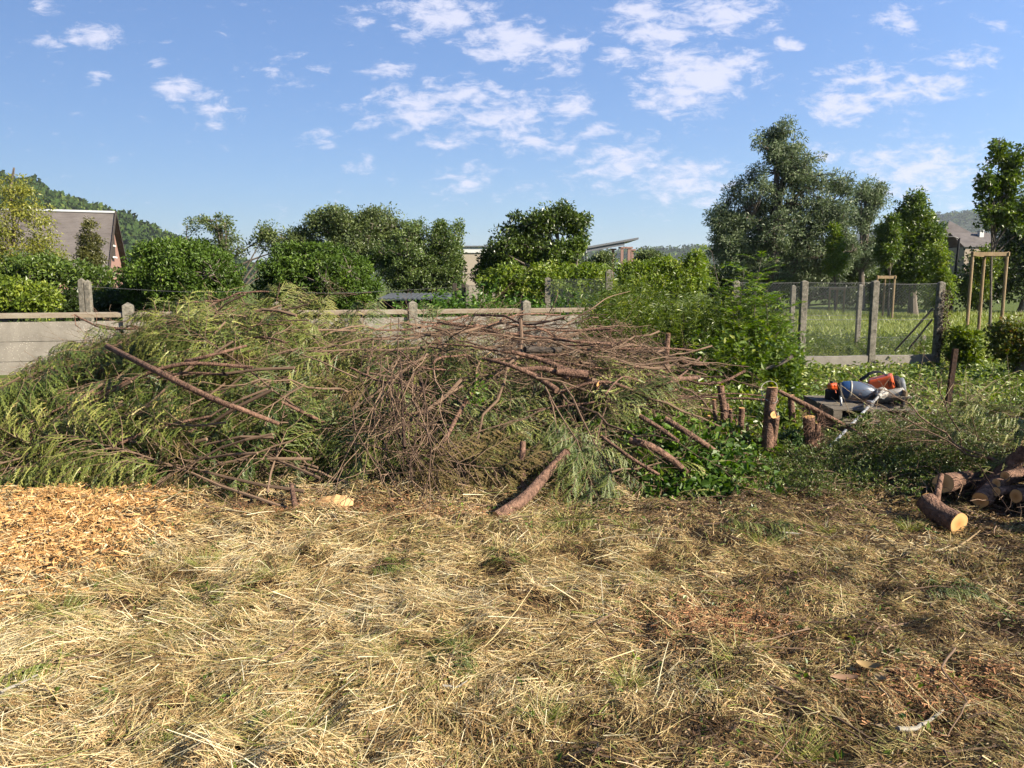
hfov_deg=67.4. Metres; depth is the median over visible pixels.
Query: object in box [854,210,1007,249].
hillside woods
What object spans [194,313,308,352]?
cypress branch
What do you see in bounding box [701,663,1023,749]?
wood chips
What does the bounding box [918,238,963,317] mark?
hornbeam tree
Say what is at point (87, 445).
cypress branch
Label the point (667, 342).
cut stake
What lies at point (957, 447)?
bare branch
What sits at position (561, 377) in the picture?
bare branch
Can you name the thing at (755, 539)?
grass tuft
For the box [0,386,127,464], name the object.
cypress branch
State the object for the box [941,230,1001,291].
roofed house
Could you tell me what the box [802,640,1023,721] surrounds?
wood chips
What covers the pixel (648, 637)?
dead twigs
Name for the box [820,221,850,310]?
young maple
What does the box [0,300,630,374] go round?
concrete wall
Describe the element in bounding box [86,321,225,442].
cypress branch
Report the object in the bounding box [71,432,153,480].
cypress branch
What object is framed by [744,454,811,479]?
hedge branch
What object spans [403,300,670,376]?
bare branch
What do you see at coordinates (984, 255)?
tree guard
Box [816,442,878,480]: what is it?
hedge branch
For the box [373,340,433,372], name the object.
bare branch
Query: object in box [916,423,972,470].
hedge branch
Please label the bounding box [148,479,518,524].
wood chips
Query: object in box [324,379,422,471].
cypress branch
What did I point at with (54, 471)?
cypress branch
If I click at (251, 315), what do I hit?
cypress branch
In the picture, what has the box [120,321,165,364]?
cypress branch
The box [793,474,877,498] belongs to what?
hedge branch
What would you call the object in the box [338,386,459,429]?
cypress branch
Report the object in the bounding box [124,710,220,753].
cypress sprig
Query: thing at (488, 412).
cypress branch
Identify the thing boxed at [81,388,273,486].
cypress branch
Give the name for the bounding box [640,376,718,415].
bare branch
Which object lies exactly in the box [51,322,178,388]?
cypress branch
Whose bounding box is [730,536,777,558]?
twig
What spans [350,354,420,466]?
cypress branch
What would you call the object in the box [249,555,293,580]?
grass tuft
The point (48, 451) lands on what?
cypress branch
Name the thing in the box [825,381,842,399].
fuel can
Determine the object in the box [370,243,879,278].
hillside woods
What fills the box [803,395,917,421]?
pallet
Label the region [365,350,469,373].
stripped limb
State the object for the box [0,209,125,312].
slate house
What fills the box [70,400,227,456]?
cypress branch
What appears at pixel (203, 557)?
grass tuft
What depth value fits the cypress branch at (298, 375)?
7.29 m
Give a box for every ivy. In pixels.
[567,407,810,500]
[935,289,953,357]
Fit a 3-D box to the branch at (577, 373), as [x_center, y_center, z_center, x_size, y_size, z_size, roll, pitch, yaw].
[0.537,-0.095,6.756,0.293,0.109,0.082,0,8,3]
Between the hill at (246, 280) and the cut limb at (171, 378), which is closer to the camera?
the cut limb at (171, 378)
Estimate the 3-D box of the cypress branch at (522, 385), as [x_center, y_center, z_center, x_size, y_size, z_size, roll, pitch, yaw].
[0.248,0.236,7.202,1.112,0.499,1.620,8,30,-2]
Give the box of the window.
[112,239,117,258]
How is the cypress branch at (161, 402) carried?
on the ground at (1010, 307)
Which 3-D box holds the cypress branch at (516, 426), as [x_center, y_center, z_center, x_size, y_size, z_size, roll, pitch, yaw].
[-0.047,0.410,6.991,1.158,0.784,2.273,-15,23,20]
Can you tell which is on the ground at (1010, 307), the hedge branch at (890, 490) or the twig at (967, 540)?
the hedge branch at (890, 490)
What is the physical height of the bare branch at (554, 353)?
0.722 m
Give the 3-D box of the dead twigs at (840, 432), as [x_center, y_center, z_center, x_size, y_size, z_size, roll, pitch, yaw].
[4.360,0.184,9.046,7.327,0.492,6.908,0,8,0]
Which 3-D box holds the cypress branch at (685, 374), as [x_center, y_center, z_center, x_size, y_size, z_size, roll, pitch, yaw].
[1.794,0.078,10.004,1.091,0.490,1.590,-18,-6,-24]
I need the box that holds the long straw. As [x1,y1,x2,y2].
[0,461,1023,767]
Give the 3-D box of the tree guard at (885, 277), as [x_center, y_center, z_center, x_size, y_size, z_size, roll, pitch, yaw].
[15.917,-3.687,33.087,0.835,1.963,0.772,0,8,0]
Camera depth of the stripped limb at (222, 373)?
6.39 m
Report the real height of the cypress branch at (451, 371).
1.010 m
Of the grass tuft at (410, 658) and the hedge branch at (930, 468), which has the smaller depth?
the grass tuft at (410, 658)
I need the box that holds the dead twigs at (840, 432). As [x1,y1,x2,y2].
[614,374,1018,496]
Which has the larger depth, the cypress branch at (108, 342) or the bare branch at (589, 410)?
the cypress branch at (108, 342)
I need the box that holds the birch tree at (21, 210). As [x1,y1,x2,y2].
[0,167,75,290]
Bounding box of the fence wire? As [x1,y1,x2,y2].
[100,287,449,292]
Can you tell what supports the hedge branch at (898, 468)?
on the ground at (1010, 307)
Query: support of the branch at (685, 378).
on the bare branch at (678, 384)
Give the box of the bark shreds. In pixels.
[875,441,1023,524]
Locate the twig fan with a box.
[291,318,483,527]
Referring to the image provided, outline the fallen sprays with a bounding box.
[3,322,847,515]
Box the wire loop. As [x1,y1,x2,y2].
[761,381,776,407]
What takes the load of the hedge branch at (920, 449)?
on the ground at (1010, 307)
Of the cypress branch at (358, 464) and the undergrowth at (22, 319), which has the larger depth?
the undergrowth at (22, 319)
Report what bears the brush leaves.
on the ground at (1010, 307)
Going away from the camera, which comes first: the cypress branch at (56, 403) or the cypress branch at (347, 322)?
the cypress branch at (56, 403)
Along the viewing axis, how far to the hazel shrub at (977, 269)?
36.36 m
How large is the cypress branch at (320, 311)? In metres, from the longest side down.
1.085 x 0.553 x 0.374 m
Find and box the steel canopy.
[585,237,638,299]
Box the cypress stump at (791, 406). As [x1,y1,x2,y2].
[787,394,795,427]
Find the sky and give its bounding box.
[0,0,1023,263]
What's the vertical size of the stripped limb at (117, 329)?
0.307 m
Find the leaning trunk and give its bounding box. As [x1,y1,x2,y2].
[975,444,1023,490]
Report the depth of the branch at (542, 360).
6.96 m
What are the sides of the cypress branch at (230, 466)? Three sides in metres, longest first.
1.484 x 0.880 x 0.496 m
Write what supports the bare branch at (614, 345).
on the stripped limb at (621, 348)
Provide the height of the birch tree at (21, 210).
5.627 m
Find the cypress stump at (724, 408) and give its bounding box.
[708,385,737,435]
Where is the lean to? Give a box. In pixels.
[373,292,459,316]
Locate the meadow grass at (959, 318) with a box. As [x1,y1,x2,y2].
[755,308,1023,363]
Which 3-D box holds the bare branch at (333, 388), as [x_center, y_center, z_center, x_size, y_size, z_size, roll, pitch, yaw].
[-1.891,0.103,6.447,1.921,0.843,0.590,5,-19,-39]
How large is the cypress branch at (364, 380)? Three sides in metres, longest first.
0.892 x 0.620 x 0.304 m
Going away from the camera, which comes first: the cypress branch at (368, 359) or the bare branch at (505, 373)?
the bare branch at (505, 373)
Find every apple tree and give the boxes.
[182,211,282,287]
[256,201,425,317]
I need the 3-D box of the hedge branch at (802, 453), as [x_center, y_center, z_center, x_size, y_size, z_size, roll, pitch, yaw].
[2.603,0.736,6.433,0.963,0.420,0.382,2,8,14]
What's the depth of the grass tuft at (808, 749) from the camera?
2.67 m
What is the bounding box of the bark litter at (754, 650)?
[328,442,1023,767]
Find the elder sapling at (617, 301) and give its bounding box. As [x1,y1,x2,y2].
[597,290,651,335]
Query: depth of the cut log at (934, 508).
4.99 m
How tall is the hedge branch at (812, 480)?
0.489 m
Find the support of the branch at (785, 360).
on the undergrowth at (791, 370)
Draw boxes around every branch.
[0,309,239,427]
[0,339,126,404]
[0,355,136,422]
[0,377,19,388]
[0,379,68,423]
[0,379,155,451]
[0,383,102,474]
[0,386,104,431]
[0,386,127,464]
[0,389,26,420]
[0,398,60,469]
[0,400,123,494]
[0,409,28,460]
[0,412,78,479]
[0,417,78,466]
[0,427,120,489]
[0,428,32,451]
[0,453,27,458]
[2,341,86,379]
[3,335,131,380]
[3,336,218,382]
[3,368,130,471]
[3,386,170,465]
[3,415,207,476]
[5,404,123,485]
[5,432,128,472]
[7,394,295,512]
[9,435,273,498]
[10,350,294,432]
[10,352,105,428]
[12,378,152,447]
[13,380,132,446]
[13,400,113,427]
[17,373,153,432]
[20,361,252,426]
[26,423,131,487]
[32,393,201,472]
[36,415,211,478]
[38,360,198,485]
[39,432,311,499]
[40,391,304,494]
[41,386,171,444]
[45,334,136,375]
[47,327,102,365]
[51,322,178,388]
[53,309,127,347]
[67,319,222,374]
[70,324,178,390]
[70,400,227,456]
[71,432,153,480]
[75,369,179,424]
[76,276,296,337]
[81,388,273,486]
[82,320,197,384]
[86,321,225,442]
[89,319,177,365]
[94,415,205,498]
[98,314,196,391]
[101,372,204,438]
[102,325,187,383]
[103,383,224,469]
[106,309,258,373]
[108,376,259,415]
[111,378,320,479]
[112,341,233,427]
[113,286,329,430]
[115,347,300,417]
[118,376,241,472]
[118,413,280,481]
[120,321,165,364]
[120,388,267,472]
[122,373,225,468]
[127,308,218,333]
[132,304,281,363]
[132,433,272,503]
[133,413,288,471]
[139,418,257,489]
[144,329,307,371]
[157,424,292,501]
[163,293,245,349]
[163,340,374,435]
[167,303,214,332]
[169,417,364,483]
[171,307,355,385]
[172,315,453,411]
[173,384,250,466]
[178,376,304,488]
[179,341,319,385]
[184,345,246,361]
[190,356,366,443]
[192,347,376,400]
[194,304,390,394]
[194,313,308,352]
[200,448,274,504]
[201,400,317,468]
[210,296,258,313]
[213,306,357,381]
[213,397,319,429]
[214,356,345,393]
[217,299,270,311]
[219,295,308,345]
[221,309,303,335]
[221,340,337,415]
[225,325,364,388]
[225,430,318,475]
[226,388,351,493]
[234,328,398,366]
[240,281,316,328]
[246,319,292,373]
[246,392,344,442]
[248,300,480,378]
[259,384,462,491]
[261,441,313,494]
[274,390,353,438]
[276,308,347,333]
[276,385,497,474]
[279,379,461,481]
[281,401,323,423]
[282,353,428,473]
[283,276,370,321]
[286,328,421,375]
[290,362,410,439]
[290,370,375,422]
[297,295,339,331]
[298,322,420,372]
[300,340,411,477]
[303,385,489,482]
[308,341,363,374]
[314,312,379,359]
[314,312,406,358]
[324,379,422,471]
[325,332,396,376]
[326,318,362,334]
[327,354,375,375]
[331,327,409,375]
[332,375,421,397]
[334,298,388,345]
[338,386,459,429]
[345,331,407,394]
[346,428,556,503]
[348,340,436,388]
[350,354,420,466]
[353,327,515,403]
[370,370,579,459]
[371,393,444,446]
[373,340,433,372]
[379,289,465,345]
[382,395,462,481]
[386,423,440,499]
[389,313,508,376]
[393,316,451,360]
[395,346,521,428]
[395,403,549,470]
[399,302,450,344]
[399,319,581,374]
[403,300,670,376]
[403,352,517,398]
[407,324,427,378]
[409,323,472,384]
[409,378,530,440]
[412,319,587,473]
[413,273,641,343]
[413,331,485,403]
[413,408,582,494]
[414,405,543,474]
[417,299,524,373]
[422,306,540,400]
[422,348,500,371]
[427,362,506,415]
[429,344,549,472]
[432,327,588,395]
[435,302,500,354]
[435,411,501,464]
[440,360,516,450]
[440,391,472,447]
[449,316,515,352]
[456,357,554,392]
[456,403,578,432]
[459,309,518,361]
[465,356,541,468]
[466,312,506,351]
[467,298,516,341]
[470,379,590,472]
[471,324,669,385]
[472,339,609,393]
[475,342,508,389]
[479,323,616,386]
[481,299,601,383]
[482,357,558,392]
[488,306,598,356]
[495,346,678,395]
[495,363,669,412]
[500,291,658,365]
[505,332,709,365]
[508,364,586,455]
[512,350,599,386]
[516,295,676,346]
[520,330,659,385]
[523,332,612,397]
[523,346,561,352]
[523,366,569,379]
[527,396,609,486]
[529,315,662,366]
[530,386,631,514]
[531,337,740,486]
[534,326,694,362]
[536,293,557,344]
[536,363,699,445]
[537,291,629,345]
[537,328,720,407]
[537,392,621,448]
[543,372,680,455]
[549,331,686,374]
[555,383,653,515]
[556,367,589,378]
[557,370,645,491]
[568,397,718,509]
[569,309,664,379]
[570,338,628,387]
[572,337,711,392]
[572,356,628,418]
[572,371,625,479]
[576,310,706,375]
[579,331,768,390]
[590,352,700,403]
[590,378,795,443]
[591,339,642,379]
[599,358,662,391]
[600,435,659,475]
[611,417,744,478]
[624,356,683,374]
[628,319,726,377]
[628,437,688,473]
[634,351,802,406]
[638,414,679,442]
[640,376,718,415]
[646,373,700,380]
[654,365,692,387]
[663,363,737,422]
[663,416,722,457]
[669,366,698,386]
[695,455,800,472]
[709,468,833,502]
[729,474,805,507]
[731,477,796,501]
[734,449,802,483]
[739,457,833,499]
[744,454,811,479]
[756,354,793,371]
[756,457,865,495]
[758,444,827,468]
[760,439,857,458]
[762,453,820,474]
[762,456,848,474]
[766,445,875,476]
[772,443,825,461]
[777,457,829,488]
[778,390,884,446]
[778,458,927,496]
[781,474,876,492]
[787,460,896,498]
[791,450,850,467]
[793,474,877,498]
[796,460,911,494]
[801,425,913,471]
[807,481,872,500]
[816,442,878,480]
[817,440,890,459]
[823,431,871,446]
[826,424,919,460]
[827,359,983,465]
[827,453,925,493]
[828,438,904,479]
[829,403,898,436]
[830,454,917,495]
[832,434,911,467]
[835,442,864,456]
[837,383,978,457]
[837,422,891,451]
[844,442,933,471]
[849,408,928,442]
[851,408,940,458]
[856,407,940,454]
[859,404,970,449]
[861,417,930,442]
[863,430,936,464]
[867,426,996,467]
[871,413,937,457]
[878,466,933,507]
[879,475,933,499]
[880,420,986,475]
[883,418,953,454]
[886,396,1021,440]
[888,455,954,484]
[890,424,954,467]
[891,449,1001,480]
[892,416,1014,459]
[895,471,996,511]
[896,420,1008,464]
[898,398,943,433]
[899,447,990,482]
[900,452,981,472]
[906,418,997,435]
[908,343,965,451]
[909,413,1023,442]
[915,451,993,493]
[915,459,988,498]
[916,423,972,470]
[927,391,1023,432]
[928,402,984,448]
[932,415,1023,483]
[932,437,1016,462]
[942,362,990,453]
[946,413,977,427]
[948,398,1023,451]
[948,423,1002,459]
[950,393,1016,437]
[951,447,1006,469]
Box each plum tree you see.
[468,197,594,303]
[539,233,589,314]
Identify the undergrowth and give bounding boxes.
[0,312,361,361]
[357,276,614,350]
[479,283,618,313]
[559,266,804,378]
[688,306,814,395]
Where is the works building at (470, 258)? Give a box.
[462,246,583,300]
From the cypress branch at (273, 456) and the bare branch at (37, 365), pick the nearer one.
the cypress branch at (273, 456)
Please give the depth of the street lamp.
37.52 m
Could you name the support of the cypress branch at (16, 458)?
on the ground at (1010, 307)
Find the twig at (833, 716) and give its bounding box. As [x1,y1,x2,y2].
[766,682,1019,753]
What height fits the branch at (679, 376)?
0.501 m
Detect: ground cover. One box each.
[616,356,789,406]
[639,386,832,480]
[653,353,1023,440]
[685,385,817,464]
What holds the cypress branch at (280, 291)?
on the cypress branch at (368, 359)
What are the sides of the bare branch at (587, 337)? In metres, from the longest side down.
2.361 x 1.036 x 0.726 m
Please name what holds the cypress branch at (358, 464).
on the ground at (1010, 307)
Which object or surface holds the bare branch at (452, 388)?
on the ground at (1010, 307)
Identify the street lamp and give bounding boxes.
[944,236,959,313]
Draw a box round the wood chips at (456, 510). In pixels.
[290,490,625,523]
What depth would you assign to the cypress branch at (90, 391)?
6.37 m
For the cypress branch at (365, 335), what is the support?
on the ground at (1010, 307)
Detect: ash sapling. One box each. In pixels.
[695,243,788,338]
[716,282,807,360]
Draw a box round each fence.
[466,270,612,315]
[731,280,945,368]
[788,284,925,348]
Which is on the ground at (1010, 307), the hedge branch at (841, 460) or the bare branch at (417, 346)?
the hedge branch at (841, 460)
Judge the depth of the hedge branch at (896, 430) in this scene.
6.28 m
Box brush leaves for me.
[750,402,1019,497]
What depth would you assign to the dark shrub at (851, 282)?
44.89 m
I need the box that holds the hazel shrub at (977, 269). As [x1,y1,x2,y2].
[960,243,1003,312]
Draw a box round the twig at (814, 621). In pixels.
[778,616,838,622]
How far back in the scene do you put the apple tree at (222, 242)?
21.59 m
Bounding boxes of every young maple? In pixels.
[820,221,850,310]
[867,211,906,317]
[971,135,1023,329]
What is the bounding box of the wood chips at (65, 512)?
[0,469,205,631]
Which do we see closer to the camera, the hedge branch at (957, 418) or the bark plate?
the bark plate
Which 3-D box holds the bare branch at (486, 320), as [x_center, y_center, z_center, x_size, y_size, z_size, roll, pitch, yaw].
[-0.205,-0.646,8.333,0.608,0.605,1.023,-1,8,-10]
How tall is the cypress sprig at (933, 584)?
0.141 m
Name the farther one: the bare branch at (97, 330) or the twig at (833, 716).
the bare branch at (97, 330)
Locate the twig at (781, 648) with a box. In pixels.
[694,646,870,662]
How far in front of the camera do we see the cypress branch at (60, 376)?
7.03 m
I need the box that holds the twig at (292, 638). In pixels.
[272,599,293,659]
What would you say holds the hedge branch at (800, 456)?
on the ground at (1010, 307)
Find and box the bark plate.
[831,674,857,679]
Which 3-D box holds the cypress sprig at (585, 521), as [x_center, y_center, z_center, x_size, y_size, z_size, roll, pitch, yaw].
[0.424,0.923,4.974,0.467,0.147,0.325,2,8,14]
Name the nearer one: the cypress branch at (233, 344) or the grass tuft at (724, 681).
the grass tuft at (724, 681)
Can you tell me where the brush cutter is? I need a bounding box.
[830,370,905,445]
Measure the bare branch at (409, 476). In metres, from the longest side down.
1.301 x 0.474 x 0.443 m
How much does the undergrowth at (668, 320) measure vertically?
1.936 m
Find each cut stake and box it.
[289,482,299,511]
[657,333,669,375]
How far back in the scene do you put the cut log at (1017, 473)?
5.29 m
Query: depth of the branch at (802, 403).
6.90 m
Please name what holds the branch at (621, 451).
on the ivy at (721, 482)
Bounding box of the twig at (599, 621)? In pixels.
[596,607,619,623]
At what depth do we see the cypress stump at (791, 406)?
7.68 m
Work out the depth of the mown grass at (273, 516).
4.88 m
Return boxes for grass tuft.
[16,585,94,620]
[92,567,127,584]
[133,625,177,643]
[183,548,228,568]
[233,690,352,752]
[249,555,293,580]
[367,633,424,669]
[369,528,399,543]
[442,629,483,657]
[510,689,570,728]
[534,499,603,529]
[598,653,658,690]
[609,510,648,531]
[632,567,664,585]
[688,653,765,701]
[699,624,789,668]
[736,528,785,550]
[755,708,841,767]
[806,519,846,532]
[891,513,928,531]
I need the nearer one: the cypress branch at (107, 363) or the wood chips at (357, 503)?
the wood chips at (357, 503)
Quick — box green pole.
[1010,406,1023,451]
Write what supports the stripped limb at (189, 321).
on the cypress branch at (172, 319)
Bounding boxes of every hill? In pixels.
[234,254,257,283]
[369,255,1001,282]
[944,220,992,232]
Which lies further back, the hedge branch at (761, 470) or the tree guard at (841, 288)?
the tree guard at (841, 288)
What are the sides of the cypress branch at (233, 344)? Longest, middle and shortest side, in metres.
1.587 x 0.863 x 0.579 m
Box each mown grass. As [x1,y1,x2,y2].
[0,425,1023,574]
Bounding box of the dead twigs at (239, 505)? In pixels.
[2,319,845,522]
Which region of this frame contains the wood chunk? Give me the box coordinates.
[317,494,354,506]
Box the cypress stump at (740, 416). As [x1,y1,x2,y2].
[738,407,748,444]
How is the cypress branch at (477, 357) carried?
on the cypress branch at (451, 371)
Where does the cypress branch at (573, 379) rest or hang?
on the ground at (1010, 307)
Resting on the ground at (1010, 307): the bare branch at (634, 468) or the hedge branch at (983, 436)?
the bare branch at (634, 468)
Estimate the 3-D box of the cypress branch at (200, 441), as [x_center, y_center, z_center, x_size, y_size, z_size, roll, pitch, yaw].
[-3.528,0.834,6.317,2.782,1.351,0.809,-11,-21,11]
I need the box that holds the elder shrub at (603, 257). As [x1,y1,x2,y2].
[581,249,619,269]
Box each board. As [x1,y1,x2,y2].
[891,396,911,398]
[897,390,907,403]
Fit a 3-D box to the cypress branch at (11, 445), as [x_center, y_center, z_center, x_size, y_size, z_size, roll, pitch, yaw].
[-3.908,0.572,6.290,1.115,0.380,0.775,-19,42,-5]
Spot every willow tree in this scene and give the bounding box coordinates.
[701,114,864,312]
[846,173,893,309]
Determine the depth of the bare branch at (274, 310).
7.38 m
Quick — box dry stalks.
[816,353,1022,449]
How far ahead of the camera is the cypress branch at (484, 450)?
5.73 m
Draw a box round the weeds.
[6,477,1023,767]
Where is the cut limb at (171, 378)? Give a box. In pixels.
[105,343,279,424]
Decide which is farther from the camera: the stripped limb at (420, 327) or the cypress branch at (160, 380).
the stripped limb at (420, 327)
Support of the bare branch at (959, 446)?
on the hedge branch at (930, 439)
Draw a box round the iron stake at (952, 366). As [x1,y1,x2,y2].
[944,349,958,405]
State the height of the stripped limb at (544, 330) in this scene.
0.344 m
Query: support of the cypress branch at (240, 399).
on the ground at (1010, 307)
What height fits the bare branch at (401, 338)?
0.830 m
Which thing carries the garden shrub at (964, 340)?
on the ground at (1010, 307)
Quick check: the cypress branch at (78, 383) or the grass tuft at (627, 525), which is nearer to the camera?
the grass tuft at (627, 525)
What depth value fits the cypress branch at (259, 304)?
8.13 m
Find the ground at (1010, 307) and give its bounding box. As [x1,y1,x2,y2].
[0,283,1023,767]
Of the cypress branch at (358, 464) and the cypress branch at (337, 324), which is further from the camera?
the cypress branch at (337, 324)
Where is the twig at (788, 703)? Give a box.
[771,696,879,750]
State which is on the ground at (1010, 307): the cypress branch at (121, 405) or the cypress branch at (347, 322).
the cypress branch at (121, 405)
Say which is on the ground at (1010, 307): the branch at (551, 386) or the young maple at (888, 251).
the young maple at (888, 251)
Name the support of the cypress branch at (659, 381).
on the ground at (1010, 307)
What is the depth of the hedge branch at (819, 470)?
5.81 m
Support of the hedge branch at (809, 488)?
on the ground at (1010, 307)
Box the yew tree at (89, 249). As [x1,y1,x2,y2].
[70,215,109,278]
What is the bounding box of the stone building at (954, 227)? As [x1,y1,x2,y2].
[924,221,970,288]
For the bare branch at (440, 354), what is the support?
on the cypress branch at (488, 412)
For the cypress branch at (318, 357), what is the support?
on the ground at (1010, 307)
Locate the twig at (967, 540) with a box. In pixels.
[947,530,980,551]
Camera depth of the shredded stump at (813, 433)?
6.79 m
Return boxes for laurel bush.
[108,234,249,319]
[249,240,387,317]
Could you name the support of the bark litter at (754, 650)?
on the ground at (1010, 307)
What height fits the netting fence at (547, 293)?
2.146 m
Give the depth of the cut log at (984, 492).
5.21 m
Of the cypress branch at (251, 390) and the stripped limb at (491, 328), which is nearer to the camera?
the cypress branch at (251, 390)
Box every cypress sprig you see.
[0,644,101,699]
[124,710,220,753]
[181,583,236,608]
[359,552,437,582]
[423,637,488,680]
[482,546,533,572]
[544,513,614,536]
[704,506,799,544]
[910,575,995,610]
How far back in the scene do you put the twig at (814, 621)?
3.53 m
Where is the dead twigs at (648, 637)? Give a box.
[0,455,1023,767]
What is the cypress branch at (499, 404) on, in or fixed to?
on the ground at (1010, 307)
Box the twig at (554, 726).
[549,674,614,747]
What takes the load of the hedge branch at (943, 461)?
on the ground at (1010, 307)
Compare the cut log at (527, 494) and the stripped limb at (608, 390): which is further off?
the stripped limb at (608, 390)
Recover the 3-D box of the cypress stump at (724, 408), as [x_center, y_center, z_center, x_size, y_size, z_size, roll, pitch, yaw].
[1.986,0.369,7.171,0.272,0.747,0.267,0,8,0]
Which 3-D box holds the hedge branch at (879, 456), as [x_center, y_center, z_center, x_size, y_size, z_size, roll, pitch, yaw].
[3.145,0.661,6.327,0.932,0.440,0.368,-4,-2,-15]
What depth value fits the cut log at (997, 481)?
5.27 m
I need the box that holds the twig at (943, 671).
[941,647,967,736]
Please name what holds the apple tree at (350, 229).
on the ground at (1010, 307)
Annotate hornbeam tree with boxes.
[869,185,949,314]
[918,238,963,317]
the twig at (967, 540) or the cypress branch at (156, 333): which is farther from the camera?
the cypress branch at (156, 333)
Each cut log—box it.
[492,448,570,519]
[517,441,526,490]
[916,473,967,533]
[932,467,987,492]
[967,476,984,489]
[972,464,1023,507]
[992,477,1023,486]
[992,484,1023,495]
[1000,466,1023,481]
[1009,487,1023,502]
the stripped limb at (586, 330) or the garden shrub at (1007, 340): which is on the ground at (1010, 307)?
the garden shrub at (1007, 340)
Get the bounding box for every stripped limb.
[65,354,227,393]
[72,314,209,330]
[94,310,138,327]
[152,307,231,337]
[172,306,287,336]
[176,291,268,307]
[216,333,290,343]
[350,367,452,419]
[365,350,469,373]
[368,315,467,352]
[420,321,535,345]
[420,354,470,374]
[426,341,582,362]
[429,320,523,342]
[433,309,560,340]
[441,401,593,416]
[455,314,564,325]
[461,321,517,340]
[489,354,638,369]
[490,328,610,341]
[498,331,600,348]
[506,319,581,343]
[542,324,622,340]
[545,314,617,345]
[557,331,650,356]
[558,380,677,399]
[591,332,696,356]
[604,363,679,394]
[625,343,745,384]
[629,393,765,420]
[663,382,778,421]
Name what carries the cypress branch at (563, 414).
on the ground at (1010, 307)
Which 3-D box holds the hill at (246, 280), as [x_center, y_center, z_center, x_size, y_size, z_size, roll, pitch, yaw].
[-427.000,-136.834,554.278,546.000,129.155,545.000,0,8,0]
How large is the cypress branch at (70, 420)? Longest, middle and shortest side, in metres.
2.504 x 1.216 x 0.728 m
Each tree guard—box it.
[828,287,845,311]
[876,275,896,317]
[965,251,1009,330]
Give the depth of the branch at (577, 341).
7.62 m
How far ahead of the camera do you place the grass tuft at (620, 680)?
3.09 m
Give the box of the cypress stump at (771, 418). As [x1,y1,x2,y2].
[761,387,779,456]
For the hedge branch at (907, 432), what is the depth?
6.36 m
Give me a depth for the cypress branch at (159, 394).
6.12 m
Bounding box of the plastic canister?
[841,381,876,400]
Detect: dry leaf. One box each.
[856,660,881,668]
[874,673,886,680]
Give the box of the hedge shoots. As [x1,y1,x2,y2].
[776,425,805,455]
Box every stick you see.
[0,674,37,693]
[442,680,466,687]
[895,709,943,731]
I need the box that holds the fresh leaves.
[465,359,493,407]
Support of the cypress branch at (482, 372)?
on the ground at (1010, 307)
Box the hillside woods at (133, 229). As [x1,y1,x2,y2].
[0,170,263,280]
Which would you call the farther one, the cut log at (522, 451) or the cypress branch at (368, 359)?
the cypress branch at (368, 359)
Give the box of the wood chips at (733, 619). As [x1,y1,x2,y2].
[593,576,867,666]
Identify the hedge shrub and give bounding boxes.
[0,248,120,320]
[0,273,65,321]
[55,282,135,320]
[475,257,616,307]
[609,247,712,310]
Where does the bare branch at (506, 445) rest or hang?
on the cypress branch at (484, 450)
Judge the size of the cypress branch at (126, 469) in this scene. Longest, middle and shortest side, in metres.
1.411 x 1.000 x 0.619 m
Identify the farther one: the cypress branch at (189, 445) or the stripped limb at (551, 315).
the stripped limb at (551, 315)
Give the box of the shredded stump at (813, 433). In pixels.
[796,402,833,455]
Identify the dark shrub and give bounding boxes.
[632,245,669,303]
[702,259,929,308]
[953,202,1023,312]
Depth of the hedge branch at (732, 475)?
5.90 m
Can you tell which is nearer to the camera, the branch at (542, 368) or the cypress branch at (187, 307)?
the branch at (542, 368)
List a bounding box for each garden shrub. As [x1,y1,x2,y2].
[941,322,987,368]
[982,312,1023,379]
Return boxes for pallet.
[801,407,901,433]
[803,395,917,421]
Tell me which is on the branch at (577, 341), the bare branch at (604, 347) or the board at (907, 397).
the bare branch at (604, 347)
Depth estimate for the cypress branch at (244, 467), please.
5.71 m
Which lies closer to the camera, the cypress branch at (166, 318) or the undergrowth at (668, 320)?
the cypress branch at (166, 318)
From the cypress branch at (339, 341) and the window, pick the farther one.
the window
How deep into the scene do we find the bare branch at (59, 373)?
6.98 m
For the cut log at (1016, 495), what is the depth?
5.14 m
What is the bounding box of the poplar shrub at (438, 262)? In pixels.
[370,216,469,300]

